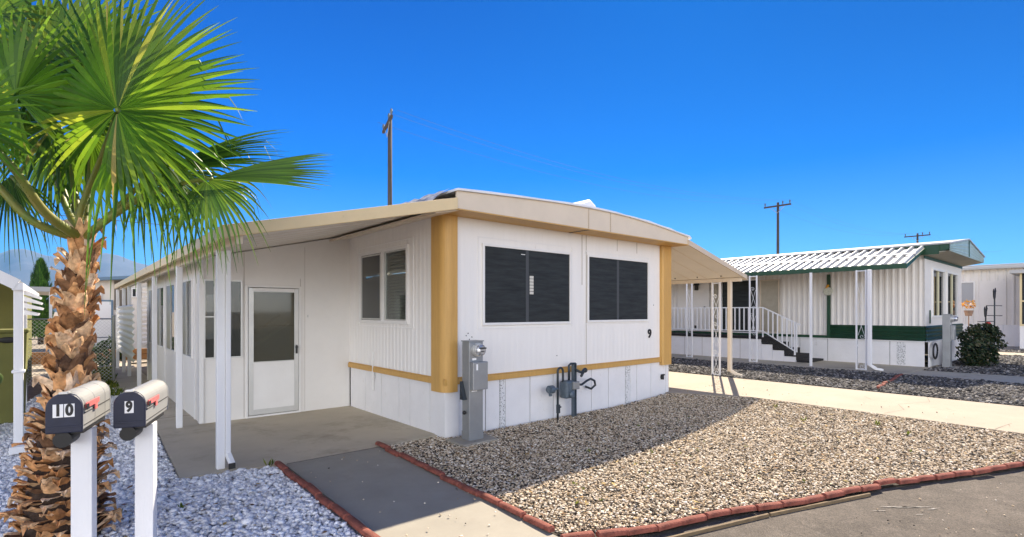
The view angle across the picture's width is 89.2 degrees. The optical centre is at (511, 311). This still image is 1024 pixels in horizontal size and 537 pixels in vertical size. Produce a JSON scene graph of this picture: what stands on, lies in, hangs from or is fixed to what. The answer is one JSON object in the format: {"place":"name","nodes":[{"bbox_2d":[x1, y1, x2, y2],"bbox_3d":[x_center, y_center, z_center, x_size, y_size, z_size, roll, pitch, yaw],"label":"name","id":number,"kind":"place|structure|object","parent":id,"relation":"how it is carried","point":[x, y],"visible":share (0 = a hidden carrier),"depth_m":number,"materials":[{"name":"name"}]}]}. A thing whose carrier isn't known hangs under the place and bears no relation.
{"place":"outdoors","nodes":[
{"label":"outdoors","id":0,"kind":"place"},
{"bbox_2d":[27,379,42,401],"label":"paver path","id":1,"kind":"structure","parent":0,"point":[35,390],"depth_m":10.52,"materials":[{"name":"brick"}]},
{"bbox_2d":[30,287,56,354],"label":"carport roof","id":2,"kind":"structure","parent":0,"point":[43,290],"depth_m":13.48,"materials":[{"name":"white metal"}]},
{"bbox_2d":[0,249,147,311],"bbox_3d":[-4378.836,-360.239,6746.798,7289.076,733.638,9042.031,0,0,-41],"label":"mountains","id":3,"kind":"structure","parent":0,"point":[122,266],"depth_m":5492.75,"materials":[{"name":"stone"}]},
{"bbox_2d":[31,359,146,378],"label":"back yard","id":4,"kind":"structure","parent":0,"point":[46,373],"depth_m":14.12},
{"bbox_2d":[32,348,146,364],"bbox_3d":[-12.600,1.400,16.972,11.000,0.360,0.170,0,0,-41],"label":"retaining timber","id":5,"kind":"object","parent":4,"relation":"on","point":[143,353],"visible":0.06,"depth_m":16.55,"materials":[{"name":"wood"}]},
{"bbox_2d":[92,336,121,366],"bbox_3d":[-11.414,1.168,14.708,0.928,0.985,0.665,0,0,-41],"label":"shrub","id":6,"kind":"object","parent":4,"relation":"on","point":[106,352],"visible":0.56,"depth_m":14.56,"materials":[{"name":"green plant"}]},
{"bbox_2d":[0,388,363,536],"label":"white gravel","id":7,"kind":"structure","parent":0,"point":[228,492],"depth_m":4.33,"materials":[{"name":"gravel"}]},
{"bbox_2d":[0,328,30,423],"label":"wheelie bin","id":8,"kind":"object","parent":7,"relation":"on","point":[6,369],"visible":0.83,"depth_m":7.33,"materials":[{"name":"plastic"}]},
{"bbox_2d":[0,270,43,454],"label":"carport house","id":9,"kind":"structure","parent":7,"relation":"on","point":[17,295],"depth_m":5.79,"materials":[{"name":"white metal"}]},
{"bbox_2d":[45,380,109,536],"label":"mailbox","id":10,"kind":"object","parent":7,"relation":"on","point":[74,416],"visible":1,"depth_m":2.92,"materials":[{"name":"grey"}]},
{"bbox_2d":[45,391,82,433],"bbox_3d":[-2.392,0.538,2.776,0.158,0.219,0.042,0,0,-25],"label":"door","id":11,"kind":"structure","parent":10,"relation":"in","point":[64,411],"depth_m":2.77,"materials":[{"name":"metal"}]},
{"bbox_2d":[105,380,124,395],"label":"grass","id":12,"kind":"structure","parent":7,"relation":"on","point":[114,385],"depth_m":10.29,"materials":[{"name":"plant"}]},
{"bbox_2d":[113,379,167,536],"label":"mailbox","id":13,"kind":"object","parent":7,"relation":"on","point":[138,411],"visible":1,"depth_m":3.19,"materials":[{"name":"grey"}]},
{"bbox_2d":[113,389,145,428],"bbox_3d":[-2.240,0.569,3.045,0.157,0.219,0.042,0,0,-22],"label":"door","id":14,"kind":"structure","parent":13,"relation":"in","point":[129,408],"depth_m":3.03,"materials":[{"name":"metal"}]},
{"bbox_2d":[0,0,329,536],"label":"fan palm","id":15,"kind":"object","parent":7,"relation":"on","point":[85,69],"visible":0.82,"depth_m":3.50,"materials":[{"name":"green plant"}]},
{"bbox_2d":[116,458,273,520],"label":"weeds","id":16,"kind":"object","parent":7,"relation":"on","point":[181,506],"visible":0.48,"depth_m":4.20,"materials":[{"name":"green plant"}]},
{"bbox_2d":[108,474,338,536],"bbox_3d":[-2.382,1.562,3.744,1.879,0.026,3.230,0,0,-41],"label":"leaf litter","id":17,"kind":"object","parent":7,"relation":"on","point":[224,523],"visible":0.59,"depth_m":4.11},
{"bbox_2d":[274,461,288,470],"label":"edging brick","id":18,"kind":"object","parent":7,"relation":"on","point":[280,465],"visible":0.95,"depth_m":5.21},
{"bbox_2d":[283,469,295,479],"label":"edging brick","id":19,"kind":"object","parent":7,"relation":"on","point":[289,473],"visible":0.94,"depth_m":4.98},
{"bbox_2d":[292,475,307,487],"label":"edging brick","id":20,"kind":"object","parent":7,"relation":"on","point":[301,482],"visible":0.79,"depth_m":4.76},
{"bbox_2d":[304,482,321,495],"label":"edging brick","id":21,"kind":"object","parent":7,"relation":"on","point":[311,488],"visible":0.97,"depth_m":4.50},
{"bbox_2d":[315,494,334,508],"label":"edging brick","id":22,"kind":"object","parent":7,"relation":"on","point":[326,502],"visible":0.95,"depth_m":4.25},
{"bbox_2d":[330,503,350,519],"bbox_3d":[-1.341,1.556,4.058,0.066,0.043,0.305,4,-4,-38],"label":"edging brick","id":23,"kind":"object","parent":7,"relation":"on","point":[341,512],"visible":0.95,"depth_m":4.02,"materials":[{"name":"brick"}]},
{"bbox_2d":[345,515,366,533],"bbox_3d":[-1.145,1.559,3.820,0.066,0.043,0.305,-1,0,-38],"label":"edging brick","id":24,"kind":"object","parent":7,"relation":"on","point":[357,525],"visible":0.94,"depth_m":3.79,"materials":[{"name":"brick"}]},
{"bbox_2d":[361,528,380,536],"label":"edging brick","id":25,"kind":"object","parent":7,"relation":"on","point":[366,532],"visible":1,"depth_m":3.62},
{"bbox_2d":[97,363,436,479],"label":"patio","id":26,"kind":"structure","parent":0,"point":[190,445],"depth_m":6.61,"materials":[{"name":"concrete"}]},
{"bbox_2d":[27,315,115,384],"bbox_3d":[-10.112,0.823,10.956,2.795,1.515,0.070,0,0,-41],"label":"chain link fence","id":27,"kind":"object","parent":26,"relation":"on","point":[112,345],"visible":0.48,"depth_m":11.70,"materials":[{"name":"metal"}]},
{"bbox_2d":[91,367,117,379],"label":"grass","id":28,"kind":"structure","parent":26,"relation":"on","point":[104,377],"depth_m":12.52,"materials":[{"name":"plant"}]},
{"bbox_2d":[375,441,390,448],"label":"edging brick","id":29,"kind":"object","parent":26,"relation":"on","point":[382,444],"visible":0.96,"depth_m":6.01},
{"bbox_2d":[385,447,399,456],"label":"edging brick","id":30,"kind":"object","parent":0,"point":[392,451],"visible":0.91,"depth_m":5.76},
{"bbox_2d":[286,447,557,536],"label":"walkway","id":31,"kind":"structure","parent":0,"point":[388,479],"depth_m":4.35,"materials":[{"name":"concrete"}]},
{"bbox_2d":[287,446,380,463],"bbox_3d":[-1.935,1.602,5.729,1.050,0.056,0.012,0,0,-41],"label":"joint","id":32,"kind":"object","parent":31,"relation":"on","point":[333,455],"visible":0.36,"depth_m":5.70,"materials":[{"name":"grey"}]},
{"bbox_2d":[311,457,495,536],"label":"stray stones","id":33,"kind":"object","parent":31,"relation":"on","point":[424,503],"visible":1,"depth_m":4.03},
{"bbox_2d":[411,459,429,468],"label":"edging brick","id":34,"kind":"object","parent":31,"relation":"on","point":[421,464],"visible":0.92,"depth_m":5.29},
{"bbox_2d":[425,465,444,475],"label":"edging brick","id":35,"kind":"object","parent":31,"relation":"on","point":[435,471],"visible":0.97,"depth_m":5.04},
{"bbox_2d":[440,475,461,486],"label":"edging brick","id":36,"kind":"object","parent":31,"relation":"on","point":[450,480],"visible":0.95,"depth_m":4.77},
{"bbox_2d":[458,483,479,496],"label":"edging brick","id":37,"kind":"object","parent":31,"relation":"on","point":[468,489],"visible":0.95,"depth_m":4.53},
{"bbox_2d":[477,491,501,505],"bbox_3d":[-0.185,1.553,4.332,0.066,0.043,0.305,-4,1,-37],"label":"edging brick","id":38,"kind":"object","parent":31,"relation":"on","point":[494,500],"visible":0.95,"depth_m":4.30,"materials":[{"name":"brick"}]},
{"bbox_2d":[498,501,526,517],"bbox_3d":[0.002,1.551,4.085,0.066,0.043,0.305,3,-3,-36],"label":"edging brick","id":39,"kind":"object","parent":31,"relation":"on","point":[520,513],"visible":0.97,"depth_m":4.05,"materials":[{"name":"brick"}]},
{"bbox_2d":[523,514,554,532],"bbox_3d":[0.195,1.555,3.831,0.066,0.043,0.305,2,-3,-37],"label":"edging brick","id":40,"kind":"object","parent":31,"relation":"on","point":[542,524],"visible":1,"depth_m":3.79,"materials":[{"name":"brick"}]},
{"bbox_2d":[0,0,1023,278],"label":"sky","id":41,"kind":"structure","parent":0,"point":[896,117],"materials":[{"name":"blue"}]},
{"bbox_2d":[29,314,1023,536],"bbox_3d":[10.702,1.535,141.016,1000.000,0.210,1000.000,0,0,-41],"label":"ground","id":42,"kind":"structure","parent":0,"point":[143,367],"depth_m":5.05,"materials":[{"name":"soil"}]},
{"bbox_2d":[28,257,55,343],"bbox_3d":[-23.593,-0.561,26.010,1.188,4.383,1.156,0,0,-41],"label":"cypress tree","id":43,"kind":"object","parent":42,"relation":"on","point":[41,276],"visible":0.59,"depth_m":25.77,"materials":[{"name":"green plant"}]},
{"bbox_2d":[93,276,146,349],"bbox_3d":[-15.501,-0.295,24.915,9.050,3.750,7.000,0,0,-41],"label":"bungalow","id":44,"kind":"object","parent":42,"relation":"on","point":[108,308],"visible":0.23,"depth_m":20.63,"materials":[{"name":"white"}]},
{"bbox_2d":[131,288,136,296],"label":"window","id":45,"kind":"structure","parent":44,"relation":"in","point":[133,290],"depth_m":21.04,"materials":[{"name":"glass"}]},
{"bbox_2d":[382,108,392,274],"bbox_3d":[-4.741,-2.920,20.062,0.253,9.200,1.900,0,0,-23],"label":"utility pole","id":46,"kind":"object","parent":42,"relation":"on","point":[388,124],"visible":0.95,"depth_m":20.00,"materials":[{"name":"brown wood"}]},
{"bbox_2d":[114,188,747,469],"bbox_3d":[-3.719,-0.207,13.531,9.921,3.634,15.225,0,0,-41],"label":"mobile home","id":47,"kind":"object","parent":42,"relation":"on","point":[305,314],"visible":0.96,"depth_m":7.75,"materials":[{"name":"paint"}]},
{"bbox_2d":[117,305,134,362],"bbox_3d":[-9.748,0.471,13.049,0.064,1.242,5.000,0,0,-41],"label":"privacy panel","id":48,"kind":"object","parent":47,"relation":"hanging from","point":[127,323],"visible":0.93,"depth_m":12.44,"materials":[{"name":"white"}]},
{"bbox_2d":[148,289,151,343],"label":"window","id":49,"kind":"structure","parent":47,"relation":"in","point":[149,291],"depth_m":11.60,"materials":[{"name":"paint"}]},
{"bbox_2d":[157,286,163,347],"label":"window","id":50,"kind":"structure","parent":47,"relation":"in","point":[160,290],"depth_m":10.41,"materials":[{"name":"glass"}]},
{"bbox_2d":[165,283,175,352],"bbox_3d":[-6.145,0.105,9.380,0.060,1.200,1.050,0,0,-41],"label":"window","id":51,"kind":"structure","parent":47,"relation":"in","point":[170,292],"depth_m":9.36,"materials":[{"name":"glass"}]},
{"bbox_2d":[183,279,192,358],"bbox_3d":[-5.093,0.105,8.155,0.060,1.200,1.020,0,0,-41],"label":"window","id":52,"kind":"structure","parent":47,"relation":"in","point":[187,284],"depth_m":8.04,"materials":[{"name":"glass"}]},
{"bbox_2d":[204,279,242,358],"bbox_3d":[-4.164,0.105,7.484,0.499,1.134,0.060,0,0,-41],"label":"window","id":53,"kind":"structure","parent":47,"relation":"in","point":[209,284],"depth_m":7.40,"materials":[{"name":"glass"}]},
{"bbox_2d":[248,288,298,415],"bbox_3d":[-3.618,0.593,7.911,0.720,1.895,0.080,0,0,-41],"label":"door","id":54,"kind":"structure","parent":47,"relation":"in","point":[273,313],"depth_m":7.91,"materials":[{"name":"paint"}]},
{"bbox_2d":[359,237,413,328],"bbox_3d":[-1.876,-0.395,7.778,0.140,1.254,1.729,0,0,-41],"label":"window","id":55,"kind":"structure","parent":47,"relation":"in","point":[383,308],"depth_m":7.75,"materials":[{"name":"paint"}]},
{"bbox_2d":[478,236,571,328],"bbox_3d":[0.230,-0.383,7.448,1.819,1.227,0.080,0,0,-41],"label":"window","id":56,"kind":"structure","parent":47,"relation":"in","point":[521,285],"depth_m":7.37,"materials":[{"name":"glass"}]},
{"bbox_2d":[546,362,595,419],"bbox_3d":[0.923,1.181,7.808,0.232,0.838,1.058,0,0,44],"label":"gas meter","id":57,"kind":"object","parent":47,"relation":"attached to","point":[568,388],"visible":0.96,"depth_m":7.67,"materials":[{"name":"paint"}]},
{"bbox_2d":[585,251,648,323],"bbox_3d":[1.804,-0.385,8.800,1.729,1.164,0.080,0,0,-41],"label":"window","id":58,"kind":"structure","parent":47,"relation":"in","point":[617,288],"depth_m":8.73,"materials":[{"name":"paint"}]},
{"bbox_2d":[383,393,1023,536],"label":"gravel bed base","id":59,"kind":"object","parent":42,"relation":"on","point":[558,533],"visible":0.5,"depth_m":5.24,"materials":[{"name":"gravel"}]},
{"bbox_2d":[399,452,414,461],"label":"edging brick","id":60,"kind":"object","parent":59,"relation":"on","point":[407,457],"visible":0.95,"depth_m":5.52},
{"bbox_2d":[446,340,498,447],"bbox_3d":[-0.486,0.982,6.390,0.550,1.257,0.392,0,0,-41],"label":"meter pedestal","id":61,"kind":"object","parent":59,"relation":"on","point":[473,383],"visible":0.96,"depth_m":6.31,"materials":[{"name":"metal"}]},
{"bbox_2d":[560,531,594,536],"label":"edging brick","id":62,"kind":"object","parent":59,"relation":"on","point":[583,534],"visible":1,"depth_m":3.61,"materials":[{"name":"brick"}]},
{"bbox_2d":[596,527,629,536],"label":"edging brick","id":63,"kind":"object","parent":59,"relation":"on","point":[612,532],"visible":1,"depth_m":3.66,"materials":[{"name":"brick"}]},
{"bbox_2d":[679,514,706,525],"bbox_3d":[1.372,1.572,3.940,0.241,0.043,0.066,0,3,-25],"label":"edging brick","id":64,"kind":"object","parent":59,"relation":"on","point":[691,519],"visible":0.9,"depth_m":3.92,"materials":[{"name":"brick"}]},
{"bbox_2d":[514,402,911,503],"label":"weeds","id":65,"kind":"object","parent":59,"relation":"on","point":[908,432],"visible":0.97,"depth_m":5.93,"materials":[{"name":"green plant"}]},
{"bbox_2d":[703,508,731,518],"bbox_3d":[1.599,1.568,4.045,0.241,0.043,0.066,1,-4,-24],"label":"edging brick","id":66,"kind":"object","parent":59,"relation":"on","point":[716,513],"visible":0.96,"depth_m":4.02,"materials":[{"name":"brick"}]},
{"bbox_2d":[728,505,756,513],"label":"edging brick","id":67,"kind":"object","parent":59,"relation":"on","point":[742,509],"visible":0.91,"depth_m":4.12,"materials":[{"name":"brick"}]},
{"bbox_2d":[754,501,782,510],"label":"edging brick","id":68,"kind":"object","parent":59,"relation":"on","point":[767,506],"visible":0.95,"depth_m":4.19,"materials":[{"name":"brick"}]},
{"bbox_2d":[779,498,805,506],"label":"edging brick","id":69,"kind":"object","parent":59,"relation":"on","point":[793,502],"visible":0.97,"depth_m":4.25,"materials":[{"name":"brick"}]},
{"bbox_2d":[803,494,824,504],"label":"edging brick","id":70,"kind":"object","parent":59,"relation":"on","point":[814,498],"visible":0.92,"depth_m":4.34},
{"bbox_2d":[838,486,861,493],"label":"edging brick","id":71,"kind":"object","parent":59,"relation":"on","point":[849,490],"visible":0.89,"depth_m":4.56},
{"bbox_2d":[913,475,935,480],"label":"edging brick","id":72,"kind":"object","parent":59,"relation":"on","point":[925,477],"visible":0.9,"depth_m":4.89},
{"bbox_2d":[933,472,955,479],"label":"edging brick","id":73,"kind":"object","parent":59,"relation":"on","point":[939,476],"visible":0.96,"depth_m":4.95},
{"bbox_2d":[986,464,1007,470],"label":"edging brick","id":74,"kind":"object","parent":59,"relation":"on","point":[997,467],"visible":0.83,"depth_m":5.18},
{"bbox_2d":[1003,462,1022,468],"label":"edging brick","id":75,"kind":"object","parent":59,"relation":"on","point":[1013,464],"visible":0.96,"depth_m":5.25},
{"bbox_2d":[671,239,984,370],"bbox_3d":[6.832,-0.275,19.011,6.900,3.390,14.780,0,0,-41],"label":"mobile home","id":76,"kind":"object","parent":42,"relation":"on","point":[888,304],"visible":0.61,"depth_m":14.29,"materials":[{"name":"metal"}]},
{"bbox_2d":[677,283,709,330],"bbox_3d":[6.119,-0.195,17.601,0.110,1.690,1.170,0,0,-41],"label":"door","id":77,"kind":"structure","parent":76,"relation":"in","point":[701,297],"depth_m":17.54,"materials":[{"name":"white"}]},
{"bbox_2d":[721,279,755,333],"bbox_3d":[7.207,-0.170,16.472,0.100,1.700,1.200,0,0,-41],"label":"window","id":78,"kind":"structure","parent":76,"relation":"in","point":[740,289],"depth_m":16.43,"materials":[{"name":"glass"}]},
{"bbox_2d":[823,284,832,294],"bbox_3d":[8.786,-0.580,14.454,0.085,0.520,0.254,0,0,-41],"label":"lamp","id":79,"kind":"object","parent":76,"relation":"hanging from","point":[827,290],"visible":1,"depth_m":14.44,"materials":[{"name":"glass"}]},
{"bbox_2d":[932,343,937,358],"bbox_3d":[10.497,0.976,12.878,0.519,0.414,0.032,0,0,-41],"label":"garden hose","id":80,"kind":"object","parent":76,"relation":"hanging from","point":[934,344],"visible":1,"depth_m":12.82,"materials":[{"name":"black"}]},
{"bbox_2d":[932,268,944,317],"bbox_3d":[11.372,-0.490,13.887,1.450,1.280,0.090,0,0,-41],"label":"window","id":81,"kind":"structure","parent":76,"relation":"in","point":[938,276],"depth_m":13.86,"materials":[{"name":"paint"}]},
{"bbox_2d":[946,271,957,316],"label":"window","id":82,"kind":"structure","parent":76,"relation":"in","point":[951,278],"depth_m":15.00,"materials":[{"name":"paint"}]},
{"bbox_2d":[904,232,930,242],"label":"utility pole","id":83,"kind":"object","parent":42,"relation":"on","point":[917,235],"visible":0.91,"depth_m":49.15,"materials":[{"name":"brown wood"}]},
{"bbox_2d":[962,263,1023,348],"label":"mobile home","id":84,"kind":"object","parent":42,"relation":"on","point":[980,283],"visible":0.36,"depth_m":21.08,"materials":[{"name":"metal"}]},
{"bbox_2d":[962,281,974,304],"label":"window","id":85,"kind":"structure","parent":84,"relation":"in","point":[968,288],"depth_m":21.84,"materials":[{"name":"paint"}]},
{"bbox_2d":[980,280,1005,324],"bbox_3d":[19.678,-0.375,21.252,0.030,1.790,0.800,0,0,-41],"label":"door","id":86,"kind":"structure","parent":84,"relation":"in","point":[986,287],"depth_m":21.23,"materials":[{"name":"white"}]},
{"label":"neighbour gravel base","id":87,"kind":"structure","parent":42,"relation":"on","visible":0},
{"bbox_2d":[669,357,1023,405],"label":"gravel","id":88,"kind":"structure","parent":87,"relation":"on","point":[994,392],"depth_m":10.24,"materials":[{"name":"gravel"}]},
{"bbox_2d":[671,353,937,374],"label":"neighbour patio","id":89,"kind":"structure","parent":0,"point":[894,369],"depth_m":13.44,"materials":[{"name":"concrete"}]},
{"bbox_2d":[632,468,1023,536],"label":"road","id":90,"kind":"structure","parent":0,"point":[969,502],"depth_m":4.10,"materials":[{"name":"asphalt"}]},
{"bbox_2d":[627,524,657,535],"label":"edging brick","id":91,"kind":"object","parent":90,"relation":"on","point":[642,529],"visible":0.86,"depth_m":3.73,"materials":[{"name":"brick"}]},
{"bbox_2d":[656,519,684,531],"bbox_3d":[1.159,1.568,3.829,0.241,0.043,0.066,-2,-3,-25],"label":"edging brick","id":92,"kind":"object","parent":90,"relation":"on","point":[666,525],"visible":0.91,"depth_m":3.80,"materials":[{"name":"brick"}]},
{"bbox_2d":[668,493,870,536],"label":"wooden board","id":93,"kind":"object","parent":90,"relation":"on","point":[736,522],"visible":1,"depth_m":4.07,"materials":[{"name":"wood"}]},
{"bbox_2d":[821,490,844,498],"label":"edging brick","id":94,"kind":"object","parent":90,"relation":"on","point":[832,494],"visible":0.96,"depth_m":4.43,"materials":[{"name":"brick"}]},
{"bbox_2d":[860,484,880,491],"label":"edging brick","id":95,"kind":"object","parent":90,"relation":"on","point":[868,487],"visible":0.96,"depth_m":4.62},
{"bbox_2d":[881,506,913,507],"bbox_3d":[3.198,1.611,4.288,0.342,0.001,0.032,0,0,3],"label":"paint mark","id":96,"kind":"object","parent":90,"relation":"on","point":[898,506],"visible":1,"depth_m":4.30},
{"bbox_2d":[782,483,1021,536],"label":"stray stones","id":97,"kind":"object","parent":90,"relation":"on","point":[948,513],"visible":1,"depth_m":4.10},
{"bbox_2d":[896,477,918,484],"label":"edging brick","id":98,"kind":"object","parent":90,"relation":"on","point":[900,481],"visible":1,"depth_m":4.79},
{"bbox_2d":[952,470,973,476],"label":"edging brick","id":99,"kind":"object","parent":90,"relation":"on","point":[963,473],"visible":0.95,"depth_m":5.03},
{"bbox_2d":[971,467,991,474],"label":"edging brick","id":100,"kind":"object","parent":90,"relation":"on","point":[977,471],"visible":0.99,"depth_m":5.07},
{"bbox_2d":[665,372,1023,434],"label":"driveway","id":101,"kind":"structure","parent":0,"point":[989,416],"depth_m":8.32,"materials":[{"name":"concrete"}]},
{"bbox_2d":[873,478,896,485],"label":"edging brick","id":102,"kind":"object","parent":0,"point":[886,481],"visible":0.96,"depth_m":4.75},
{"bbox_2d":[904,370,1023,382],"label":"neighbour walkway","id":103,"kind":"structure","parent":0,"point":[1006,378],"depth_m":10.98,"materials":[{"name":"concrete"}]},
{"bbox_2d":[925,354,1018,373],"bbox_3d":[15.271,1.390,13.776,10.880,0.001,15.000,0,0,-41],"label":"gravel base","id":104,"kind":"object","parent":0,"point":[926,358],"depth_m":14.80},
{"bbox_2d":[937,314,958,368],"bbox_3d":[10.707,0.729,12.774,0.550,1.342,0.392,0,0,-41],"label":"meter pedestal","id":105,"kind":"object","parent":104,"relation":"on","point":[948,332],"visible":0.9,"depth_m":12.70,"materials":[{"name":"metal"}]},
{"bbox_2d":[962,300,975,328],"bbox_3d":[14.097,0.496,16.043,0.344,1.748,0.354,0,0,-41],"label":"potted plant","id":106,"kind":"object","parent":104,"relation":"on","point":[968,313],"visible":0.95,"depth_m":15.99,"materials":[{"name":"orange plant"}]},
{"bbox_2d":[955,323,1007,365],"bbox_3d":[12.150,0.863,13.476,2.335,1.148,0.885,0,0,-41],"label":"shrub","id":107,"kind":"object","parent":104,"relation":"on","point":[978,347],"visible":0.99,"depth_m":13.13,"materials":[{"name":"green plant"}]},
{"bbox_2d":[987,288,1001,343],"bbox_3d":[13.630,0.345,14.673,0.321,2.050,0.976,0,0,43],"label":"weather vane","id":108,"kind":"object","parent":104,"relation":"on","point":[994,297],"visible":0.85,"depth_m":14.66,"materials":[{"name":"black"}]},
{"bbox_2d":[924,349,1023,376],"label":"gravel","id":109,"kind":"structure","parent":0,"point":[1010,365],"depth_m":12.61,"materials":[{"name":"gravel"}]},
{"bbox_2d":[977,305,993,323],"bbox_3d":[13.034,0.595,14.293,0.321,1.550,0.976,0,0,43],"label":"weather vane","id":110,"kind":"object","parent":109,"relation":"on","point":[985,314],"visible":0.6,"depth_m":14.25,"materials":[{"name":"black"}]},
{"bbox_2d":[991,352,1023,355],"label":"path","id":111,"kind":"structure","parent":0,"point":[1007,353],"depth_m":16.98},
{"bbox_2d":[999,346,1023,349],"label":"yard","id":112,"kind":"structure","parent":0,"point":[1012,347],"depth_m":20.11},
{"bbox_2d":[764,200,790,253],"bbox_3d":[18.048,-2.895,35.275,0.260,9.150,1.760,0,0,-41],"label":"utility pole","id":113,"kind":"object","parent":112,"relation":"on","point":[777,239],"visible":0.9,"depth_m":35.23,"materials":[{"name":"brown wood"}]},
{"bbox_2d":[378,110,789,203],"bbox_3d":[6.584,-7.058,27.604,27.595,0.932,1.615,0,0,-34],"label":"power line","id":114,"kind":"object","parent":113,"relation":"attached to","point":[579,168],"visible":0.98,"depth_m":25.26,"materials":[{"name":"grey"}]},
{"bbox_2d":[769,205,920,234],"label":"power line","id":115,"kind":"object","parent":113,"relation":"attached to","point":[844,225],"visible":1,"depth_m":40.01,"materials":[{"name":"grey"}]}
]}

